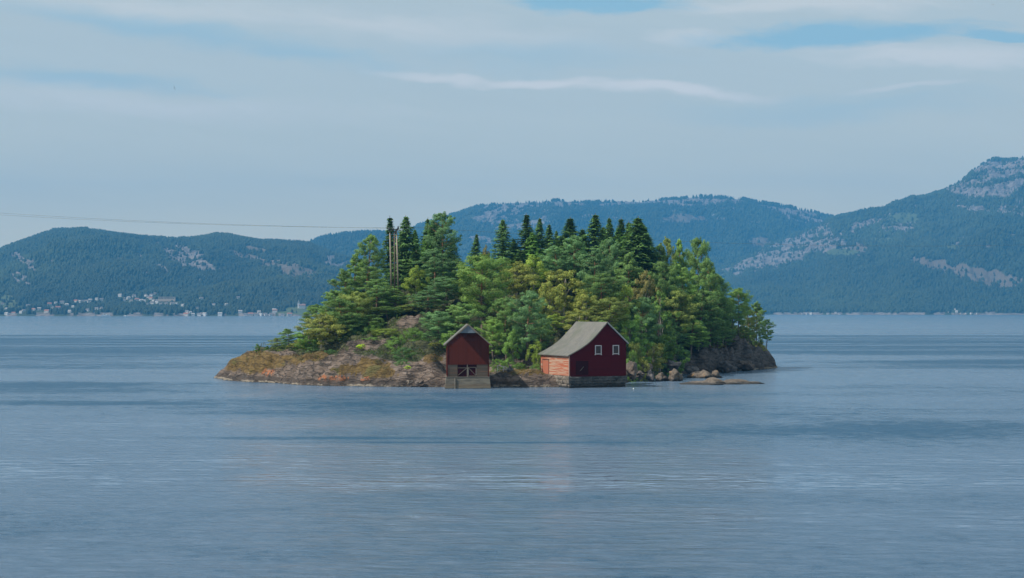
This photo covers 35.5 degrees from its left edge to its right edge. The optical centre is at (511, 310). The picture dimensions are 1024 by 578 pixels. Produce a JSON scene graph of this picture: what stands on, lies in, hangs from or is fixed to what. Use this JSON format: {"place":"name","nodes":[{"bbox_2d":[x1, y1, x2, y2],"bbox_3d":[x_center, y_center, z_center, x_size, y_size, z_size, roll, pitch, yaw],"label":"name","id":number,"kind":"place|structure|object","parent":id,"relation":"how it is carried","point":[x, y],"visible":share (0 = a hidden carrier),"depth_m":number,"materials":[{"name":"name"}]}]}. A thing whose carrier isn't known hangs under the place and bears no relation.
{"place":"outdoors","nodes":[
{"label":"outdoors","id":0,"kind":"place"},
{"bbox_2d":[0,238,346,315],"bbox_3d":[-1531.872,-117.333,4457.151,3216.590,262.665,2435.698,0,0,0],"label":"hills","id":1,"kind":"structure","parent":0,"point":[285,268],"depth_m":3885.75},
{"bbox_2d":[0,226,389,314],"bbox_3d":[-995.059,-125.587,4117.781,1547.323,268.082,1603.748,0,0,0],"label":"forest","id":2,"kind":"object","parent":1,"relation":"on","point":[183,284],"visible":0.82,"depth_m":3907.45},
{"bbox_2d":[315,234,477,272],"bbox_3d":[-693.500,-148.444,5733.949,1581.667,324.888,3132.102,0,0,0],"label":"distant hills","id":3,"kind":"structure","parent":0,"point":[354,242],"depth_m":5633.43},
{"bbox_2d":[308,229,470,271],"bbox_3d":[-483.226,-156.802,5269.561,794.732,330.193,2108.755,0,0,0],"label":"forest","id":4,"kind":"object","parent":3,"relation":"on","point":[330,239],"visible":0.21,"depth_m":5768.97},
{"bbox_2d":[214,271,776,386],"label":"rocky island","id":5,"kind":"structure","parent":0,"point":[346,365],"depth_m":246.61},
{"bbox_2d":[278,328,297,345],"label":"pine tree","id":6,"kind":"object","parent":5,"relation":"on","point":[288,332],"visible":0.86,"depth_m":261.60,"materials":[{"name":"green plant"}]},
{"bbox_2d":[292,327,324,348],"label":"birch tree","id":7,"kind":"object","parent":5,"relation":"on","point":[303,342],"visible":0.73,"depth_m":253.75,"materials":[{"name":"green plant"}]},
{"bbox_2d":[298,304,327,333],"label":"pine tree","id":8,"kind":"object","parent":5,"relation":"on","point":[311,309],"visible":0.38,"depth_m":261.07,"materials":[{"name":"green plant"}]},
{"bbox_2d":[293,312,346,347],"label":"birch tree","id":9,"kind":"object","parent":5,"relation":"on","point":[329,323],"visible":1,"depth_m":251.12,"materials":[{"name":"green plant"}]},
{"bbox_2d":[317,289,345,334],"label":"pine tree","id":10,"kind":"object","parent":5,"relation":"on","point":[329,294],"visible":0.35,"depth_m":263.61,"materials":[{"name":"green plant"}]},
{"bbox_2d":[315,297,362,339],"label":"pine tree","id":11,"kind":"object","parent":5,"relation":"on","point":[347,305],"visible":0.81,"depth_m":255.56,"materials":[{"name":"green plant"}]},
{"bbox_2d":[327,269,360,313],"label":"pine tree","id":12,"kind":"object","parent":5,"relation":"on","point":[344,282],"visible":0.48,"depth_m":264.96,"materials":[{"name":"green plant"}]},
{"bbox_2d":[336,316,363,337],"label":"pine tree","id":13,"kind":"object","parent":5,"relation":"on","point":[349,320],"visible":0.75,"depth_m":254.74,"materials":[{"name":"green plant"}]},
{"bbox_2d":[339,253,370,307],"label":"pine tree","id":14,"kind":"object","parent":5,"relation":"on","point":[356,267],"visible":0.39,"depth_m":269.43,"materials":[{"name":"green plant"}]},
{"bbox_2d":[336,291,380,329],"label":"pine tree","id":15,"kind":"object","parent":5,"relation":"on","point":[356,296],"visible":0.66,"depth_m":258.85,"materials":[{"name":"green plant"}]},
{"bbox_2d":[348,265,384,301],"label":"pine tree","id":16,"kind":"object","parent":5,"relation":"on","point":[365,270],"visible":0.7,"depth_m":266.83,"materials":[{"name":"green plant"}]},
{"bbox_2d":[350,233,385,286],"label":"pine tree","id":17,"kind":"object","parent":5,"relation":"on","point":[372,247],"visible":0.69,"depth_m":274.37,"materials":[{"name":"green plant"}]},
{"bbox_2d":[351,314,387,333],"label":"pine tree","id":18,"kind":"object","parent":5,"relation":"on","point":[373,318],"visible":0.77,"depth_m":256.85,"materials":[{"name":"green plant"}]},
{"bbox_2d":[356,278,400,319],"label":"pine tree","id":19,"kind":"object","parent":5,"relation":"on","point":[374,283],"visible":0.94,"depth_m":261.78,"materials":[{"name":"green plant"}]},
{"bbox_2d":[365,306,406,319],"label":"pine tree","id":20,"kind":"object","parent":5,"relation":"on","point":[386,309],"visible":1,"depth_m":259.31,"materials":[{"name":"green plant"}]},
{"bbox_2d":[380,218,402,291],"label":"spruce tree","id":21,"kind":"object","parent":5,"relation":"on","point":[390,226],"visible":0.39,"depth_m":285.74,"materials":[{"name":"green plant"}]},
{"bbox_2d":[388,226,398,288],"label":"power pylon","id":22,"kind":"object","parent":5,"relation":"on","point":[395,231],"visible":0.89,"depth_m":271.92,"materials":[{"name":"wood"}]},
{"bbox_2d":[384,336,405,351],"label":"bush","id":23,"kind":"object","parent":5,"relation":"on","point":[393,340],"visible":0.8,"depth_m":246.57,"materials":[{"name":"green plant"}]},
{"bbox_2d":[383,288,410,309],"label":"pine tree","id":24,"kind":"object","parent":5,"relation":"on","point":[402,301],"visible":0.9,"depth_m":263.67,"materials":[{"name":"green plant"}]},
{"bbox_2d":[380,215,420,289],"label":"spruce tree","id":25,"kind":"object","parent":5,"relation":"on","point":[406,242],"visible":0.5,"depth_m":281.97,"materials":[{"name":"green plant"}]},
{"bbox_2d":[391,347,416,360],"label":"bush","id":26,"kind":"object","parent":5,"relation":"on","point":[404,350],"visible":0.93,"depth_m":239.69,"materials":[{"name":"green plant"}]},
{"bbox_2d":[393,252,439,290],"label":"spruce tree","id":27,"kind":"object","parent":5,"relation":"on","point":[415,257],"visible":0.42,"depth_m":278.19,"materials":[{"name":"green plant"}]},
{"bbox_2d":[401,265,432,298],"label":"birch tree","id":28,"kind":"object","parent":5,"relation":"on","point":[413,281],"visible":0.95,"depth_m":267.45,"materials":[{"name":"green plant"}]},
{"bbox_2d":[405,289,451,318],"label":"pine tree","id":29,"kind":"object","parent":5,"relation":"on","point":[424,294],"visible":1,"depth_m":257.13,"materials":[{"name":"green plant"}]},
{"bbox_2d":[419,224,452,289],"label":"spruce tree","id":30,"kind":"object","parent":5,"relation":"on","point":[430,233],"visible":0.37,"depth_m":279.62,"materials":[{"name":"green plant"}]},
{"bbox_2d":[413,249,461,302],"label":"pine tree","id":31,"kind":"object","parent":5,"relation":"on","point":[433,259],"visible":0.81,"depth_m":269.90,"materials":[{"name":"green plant"}]},
{"bbox_2d":[420,310,455,339],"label":"pine tree","id":32,"kind":"object","parent":5,"relation":"on","point":[436,318],"visible":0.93,"depth_m":248.84,"materials":[{"name":"green plant"}]},
{"bbox_2d":[423,211,461,287],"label":"pine tree","id":33,"kind":"object","parent":5,"relation":"on","point":[443,224],"visible":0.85,"depth_m":277.99,"materials":[{"name":"green plant"}]},
{"bbox_2d":[425,276,463,307],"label":"pine tree","id":34,"kind":"object","parent":5,"relation":"on","point":[446,283],"visible":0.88,"depth_m":261.14,"materials":[{"name":"green plant"}]},
{"bbox_2d":[444,260,466,293],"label":"pine tree","id":35,"kind":"object","parent":5,"relation":"on","point":[452,270],"visible":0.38,"depth_m":271.14,"materials":[{"name":"green plant"}]},
{"bbox_2d":[437,302,483,337],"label":"pine tree","id":36,"kind":"object","parent":5,"relation":"on","point":[461,317],"visible":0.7,"depth_m":249.47,"materials":[{"name":"green plant"}]},
{"bbox_2d":[443,324,491,388],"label":"boathouse","id":37,"kind":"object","parent":5,"relation":"on","point":[467,356],"visible":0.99,"depth_m":226.73,"materials":[{"name":"red painted wood planks"},{"name":"slate"},{"name":"stained concrete"}]},
{"bbox_2d":[466,235,483,270],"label":"spruce tree","id":38,"kind":"object","parent":5,"relation":"on","point":[476,244],"visible":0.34,"depth_m":291.74,"materials":[{"name":"green plant"}]},
{"bbox_2d":[448,253,515,333],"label":"pine tree","id":39,"kind":"object","parent":5,"relation":"on","point":[483,275],"visible":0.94,"depth_m":255.09,"materials":[{"name":"green plant"}]},
{"bbox_2d":[475,318,507,361],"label":"birch tree","id":40,"kind":"object","parent":5,"relation":"on","point":[495,324],"visible":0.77,"depth_m":245.46,"materials":[{"name":"green plant"}]},
{"bbox_2d":[487,297,519,359],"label":"pine tree","id":41,"kind":"object","parent":5,"relation":"on","point":[507,311],"visible":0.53,"depth_m":249.32,"materials":[{"name":"green plant"}]},
{"bbox_2d":[489,219,519,272],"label":"spruce tree","id":42,"kind":"object","parent":5,"relation":"on","point":[502,245],"visible":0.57,"depth_m":287.22,"materials":[{"name":"green plant"}]},
{"bbox_2d":[260,270,752,360],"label":"undergrowth","id":43,"kind":"object","parent":5,"relation":"on","point":[379,351],"visible":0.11,"depth_m":253.75,"materials":[{"name":"green plant"}]},
{"bbox_2d":[502,329,526,364],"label":"birch tree","id":44,"kind":"object","parent":5,"relation":"on","point":[511,344],"visible":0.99,"depth_m":241.51,"materials":[{"name":"green plant"}]},
{"bbox_2d":[491,261,539,303],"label":"birch tree","id":45,"kind":"object","parent":5,"relation":"on","point":[529,279],"visible":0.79,"depth_m":262.85,"materials":[{"name":"green plant"}]},
{"bbox_2d":[499,251,538,276],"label":"spruce tree","id":46,"kind":"object","parent":5,"relation":"on","point":[521,256],"visible":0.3,"depth_m":279.63,"materials":[{"name":"green plant"}]},
{"bbox_2d":[508,213,538,263],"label":"spruce tree","id":47,"kind":"object","parent":5,"relation":"on","point":[526,230],"visible":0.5,"depth_m":288.91,"materials":[{"name":"green plant"}]},
{"bbox_2d":[505,290,552,365],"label":"pine tree","id":48,"kind":"object","parent":5,"relation":"on","point":[536,305],"visible":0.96,"depth_m":241.95,"materials":[{"name":"green plant"}]},
{"bbox_2d":[523,231,539,266],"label":"spruce tree","id":49,"kind":"object","parent":5,"relation":"on","point":[532,245],"visible":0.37,"depth_m":286.76,"materials":[{"name":"green plant"}]},
{"bbox_2d":[521,254,548,292],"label":"birch tree","id":50,"kind":"object","parent":5,"relation":"on","point":[531,263],"visible":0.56,"depth_m":271.52,"materials":[{"name":"green plant"}]},
{"bbox_2d":[534,219,546,255],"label":"spruce tree","id":51,"kind":"object","parent":5,"relation":"on","point":[539,230],"visible":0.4,"depth_m":291.60,"materials":[{"name":"green plant"}]},
{"bbox_2d":[528,318,557,351],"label":"pine tree","id":52,"kind":"object","parent":5,"relation":"on","point":[545,336],"visible":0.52,"depth_m":247.28,"materials":[{"name":"green plant"}]},
{"bbox_2d":[529,280,564,325],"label":"birch tree","id":53,"kind":"object","parent":5,"relation":"on","point":[547,308],"visible":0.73,"depth_m":255.35,"materials":[{"name":"green plant"}]},
{"bbox_2d":[540,225,560,269],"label":"spruce tree","id":54,"kind":"object","parent":5,"relation":"on","point":[547,244],"visible":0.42,"depth_m":289.58,"materials":[{"name":"green plant"}]},
{"bbox_2d":[537,245,576,286],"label":"pine tree","id":55,"kind":"object","parent":5,"relation":"on","point":[548,259],"visible":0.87,"depth_m":277.27,"materials":[{"name":"green plant"}]},
{"bbox_2d":[543,314,573,330],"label":"birch tree","id":56,"kind":"object","parent":5,"relation":"on","point":[554,323],"visible":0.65,"depth_m":251.43,"materials":[{"name":"green plant"}]},
{"bbox_2d":[539,269,584,316],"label":"birch tree","id":57,"kind":"object","parent":5,"relation":"on","point":[564,286],"visible":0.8,"depth_m":260.92,"materials":[{"name":"green plant"}]},
{"bbox_2d":[545,217,589,271],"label":"spruce tree","id":58,"kind":"object","parent":5,"relation":"on","point":[569,229],"visible":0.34,"depth_m":287.69,"materials":[{"name":"green plant"}]},
{"bbox_2d":[555,235,591,295],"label":"pine tree","id":59,"kind":"object","parent":5,"relation":"on","point":[575,240],"visible":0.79,"depth_m":279.06,"materials":[{"name":"green plant"}]},
{"bbox_2d":[563,310,597,333],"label":"birch tree","id":60,"kind":"object","parent":5,"relation":"on","point":[572,315],"visible":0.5,"depth_m":249.05,"materials":[{"name":"green plant"}]},
{"bbox_2d":[538,321,628,387],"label":"barn","id":61,"kind":"structure","parent":5,"relation":"on","point":[585,355],"depth_m":230.56,"materials":[{"name":"red painted wood planks"},{"name":"slate"},{"name":"stone"}]},
{"bbox_2d":[576,361,587,374],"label":"door","id":62,"kind":"structure","parent":61,"relation":"in","point":[581,366],"depth_m":228.79,"materials":[{"name":"grey wood"}]},
{"bbox_2d":[570,289,604,319],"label":"birch tree","id":63,"kind":"object","parent":5,"relation":"on","point":[576,306],"visible":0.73,"depth_m":255.53,"materials":[{"name":"green plant"}]},
{"bbox_2d":[570,213,619,274],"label":"spruce tree","id":64,"kind":"object","parent":5,"relation":"on","point":[594,231],"visible":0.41,"depth_m":286.22,"materials":[{"name":"green plant"}]},
{"bbox_2d":[574,247,617,310],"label":"pine tree","id":65,"kind":"object","parent":5,"relation":"on","point":[593,260],"visible":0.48,"depth_m":273.20,"materials":[{"name":"green plant"}]},
{"bbox_2d":[572,273,624,314],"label":"pine tree","id":66,"kind":"object","parent":5,"relation":"on","point":[604,279],"visible":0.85,"depth_m":260.49,"materials":[{"name":"green plant"}]},
{"bbox_2d":[586,297,633,325],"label":"pine tree","id":67,"kind":"object","parent":5,"relation":"on","point":[610,310],"visible":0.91,"depth_m":253.36,"materials":[{"name":"green plant"}]},
{"bbox_2d":[593,237,629,316],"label":"pine tree","id":68,"kind":"object","parent":5,"relation":"on","point":[614,254],"visible":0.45,"depth_m":276.94,"materials":[{"name":"green plant"}]},
{"bbox_2d":[604,218,619,267],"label":"spruce tree","id":69,"kind":"object","parent":5,"relation":"on","point":[609,227],"visible":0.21,"depth_m":289.29,"materials":[{"name":"green plant"}]},
{"bbox_2d":[610,284,641,340],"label":"birch tree","id":70,"kind":"object","parent":5,"relation":"on","point":[623,296],"visible":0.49,"depth_m":260.90,"materials":[{"name":"green plant"}]},
{"bbox_2d":[599,252,656,325],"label":"pine tree","id":71,"kind":"object","parent":5,"relation":"on","point":[622,272],"visible":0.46,"depth_m":271.08,"materials":[{"name":"green plant"}]},
{"bbox_2d":[616,314,647,352],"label":"birch tree","id":72,"kind":"object","parent":5,"relation":"on","point":[632,326],"visible":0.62,"depth_m":255.02,"materials":[{"name":"green plant"}]},
{"bbox_2d":[626,360,637,381],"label":"boulder","id":73,"kind":"object","parent":5,"relation":"on","point":[631,370],"visible":0.97,"depth_m":240.60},
{"bbox_2d":[627,332,654,369],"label":"birch tree","id":74,"kind":"object","parent":5,"relation":"on","point":[641,347],"visible":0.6,"depth_m":254.06,"materials":[{"name":"green plant"}]},
{"bbox_2d":[621,296,663,350],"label":"pine tree","id":75,"kind":"object","parent":5,"relation":"on","point":[645,302],"visible":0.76,"depth_m":261.26,"materials":[{"name":"green plant"}]},
{"bbox_2d":[631,270,661,331],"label":"tree","id":76,"kind":"object","parent":5,"relation":"on","point":[644,290],"visible":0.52,"depth_m":267.35,"materials":[{"name":"green plant"}]},
{"bbox_2d":[619,236,674,292],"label":"spruce tree","id":77,"kind":"object","parent":5,"relation":"on","point":[651,251],"visible":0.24,"depth_m":284.73,"materials":[{"name":"green plant"}]},
{"bbox_2d":[610,218,685,308],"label":"spruce tree","id":78,"kind":"object","parent":5,"relation":"on","point":[637,230],"visible":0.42,"depth_m":283.03,"materials":[{"name":"green plant"}]},
{"bbox_2d":[641,342,666,373],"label":"birch tree","id":79,"kind":"object","parent":5,"relation":"on","point":[651,354],"visible":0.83,"depth_m":259.35,"materials":[{"name":"green plant"}]},
{"bbox_2d":[652,244,669,269],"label":"pine tree","id":80,"kind":"object","parent":5,"relation":"on","point":[663,253],"visible":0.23,"depth_m":287.17,"materials":[{"name":"green plant"}]},
{"bbox_2d":[646,290,679,372],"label":"birch tree","id":81,"kind":"object","parent":5,"relation":"on","point":[664,340],"visible":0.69,"depth_m":265.53,"materials":[{"name":"green plant"}]},
{"bbox_2d":[643,260,688,333],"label":"pine tree","id":82,"kind":"object","parent":5,"relation":"on","point":[665,287],"visible":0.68,"depth_m":279.32,"materials":[{"name":"green plant"}]},
{"bbox_2d":[658,236,676,309],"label":"pine tree","id":83,"kind":"object","parent":5,"relation":"on","point":[666,242],"visible":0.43,"depth_m":289.51,"materials":[{"name":"green plant"}]},
{"bbox_2d":[659,318,688,359],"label":"pine tree","id":84,"kind":"object","parent":5,"relation":"on","point":[678,329],"visible":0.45,"depth_m":275.97,"materials":[{"name":"green plant"}]},
{"bbox_2d":[663,342,689,373],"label":"birch tree","id":85,"kind":"object","parent":5,"relation":"on","point":[674,353],"visible":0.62,"depth_m":269.18,"materials":[{"name":"green plant"}]},
{"bbox_2d":[660,288,702,357],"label":"pine tree","id":86,"kind":"object","parent":5,"relation":"on","point":[684,316],"visible":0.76,"depth_m":278.11,"materials":[{"name":"green plant"}]},
{"bbox_2d":[672,238,695,304],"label":"pine tree","id":87,"kind":"object","parent":5,"relation":"on","point":[680,259],"visible":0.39,"depth_m":291.19,"materials":[{"name":"green plant"}]},
{"bbox_2d":[667,264,705,338],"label":"pine tree","id":88,"kind":"object","parent":5,"relation":"on","point":[683,276],"visible":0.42,"depth_m":284.91,"materials":[{"name":"green plant"}]},
{"bbox_2d":[678,320,711,357],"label":"pine tree","id":89,"kind":"object","parent":5,"relation":"on","point":[699,329],"visible":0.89,"depth_m":279.03,"materials":[{"name":"green plant"}]},
{"bbox_2d":[684,237,714,314],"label":"pine tree","id":90,"kind":"object","parent":5,"relation":"on","point":[698,252],"visible":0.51,"depth_m":295.44,"materials":[{"name":"green plant"}]},
{"bbox_2d":[682,289,722,347],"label":"pine tree","id":91,"kind":"object","parent":5,"relation":"on","point":[701,313],"visible":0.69,"depth_m":282.97,"materials":[{"name":"green plant"}]},
{"bbox_2d":[694,258,725,347],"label":"pine tree","id":92,"kind":"object","parent":5,"relation":"on","point":[712,275],"visible":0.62,"depth_m":289.11,"materials":[{"name":"green plant"}]},
{"bbox_2d":[701,313,727,347],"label":"pine tree","id":93,"kind":"object","parent":5,"relation":"on","point":[713,336],"visible":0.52,"depth_m":285.42,"materials":[{"name":"green plant"}]},
{"bbox_2d":[703,276,734,348],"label":"pine tree","id":94,"kind":"object","parent":5,"relation":"on","point":[725,299],"visible":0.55,"depth_m":290.85,"materials":[{"name":"green plant"}]},
{"bbox_2d":[716,298,737,347],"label":"pine tree","id":95,"kind":"object","parent":5,"relation":"on","point":[730,320],"visible":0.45,"depth_m":292.83,"materials":[{"name":"green plant"}]},
{"bbox_2d":[718,361,736,372],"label":"boulder","id":96,"kind":"object","parent":5,"relation":"on","point":[724,367],"visible":0.98,"depth_m":283.29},
{"bbox_2d":[728,288,753,335],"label":"pine tree","id":97,"kind":"object","parent":5,"relation":"on","point":[738,293],"visible":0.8,"depth_m":301.23,"materials":[{"name":"green plant"}]},
{"bbox_2d":[737,360,754,370],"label":"boulder","id":98,"kind":"object","parent":5,"relation":"on","point":[745,365],"visible":0.99,"depth_m":292.37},
{"bbox_2d":[735,326,757,340],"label":"pine tree","id":99,"kind":"object","parent":5,"relation":"on","point":[744,329],"visible":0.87,"depth_m":302.49,"materials":[{"name":"green plant"}]},
{"bbox_2d":[740,308,759,343],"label":"pine tree","id":100,"kind":"object","parent":5,"relation":"on","point":[748,320],"visible":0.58,"depth_m":305.60,"materials":[{"name":"green plant"}]},
{"bbox_2d":[749,301,767,345],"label":"pine tree","id":101,"kind":"object","parent":5,"relation":"on","point":[759,313],"visible":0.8,"depth_m":308.64,"materials":[{"name":"green plant"}]},
{"bbox_2d":[0,315,1023,577],"bbox_3d":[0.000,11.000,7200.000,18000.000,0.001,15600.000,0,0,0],"label":"water","id":102,"kind":"structure","parent":0,"point":[830,447],"depth_m":114.56,"materials":[{"name":"liquid"}]},
{"bbox_2d":[686,370,712,377],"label":"boulder","id":103,"kind":"object","parent":102,"relation":"in","point":[701,374],"visible":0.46,"depth_m":261.49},
{"bbox_2d":[679,377,763,384],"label":"skerry","id":104,"kind":"structure","parent":102,"relation":"in","point":[712,381],"depth_m":239.31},
{"bbox_2d":[0,0,1023,246],"label":"sky","id":105,"kind":"structure","parent":0,"point":[322,116],"materials":[{"name":"blue"}]},
{"bbox_2d":[443,197,821,285],"bbox_3d":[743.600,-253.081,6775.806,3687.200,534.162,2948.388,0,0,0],"label":"mountain","id":106,"kind":"structure","parent":0,"point":[688,217],"depth_m":6619.11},
{"bbox_2d":[412,194,833,287],"bbox_3d":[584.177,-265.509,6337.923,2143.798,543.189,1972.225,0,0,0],"label":"forest","id":107,"kind":"object","parent":106,"relation":"on","point":[637,209],"visible":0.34,"depth_m":6648.31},
{"bbox_2d":[721,157,1023,314],"bbox_3d":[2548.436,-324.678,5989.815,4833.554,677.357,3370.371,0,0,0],"label":"mountainside","id":108,"kind":"structure","parent":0,"point":[988,276],"depth_m":5552.57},
{"bbox_2d":[692,156,1023,313],"bbox_3d":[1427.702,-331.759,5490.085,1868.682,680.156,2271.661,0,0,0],"label":"forest","id":109,"kind":"object","parent":108,"relation":"on","point":[899,289],"visible":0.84,"depth_m":5007.42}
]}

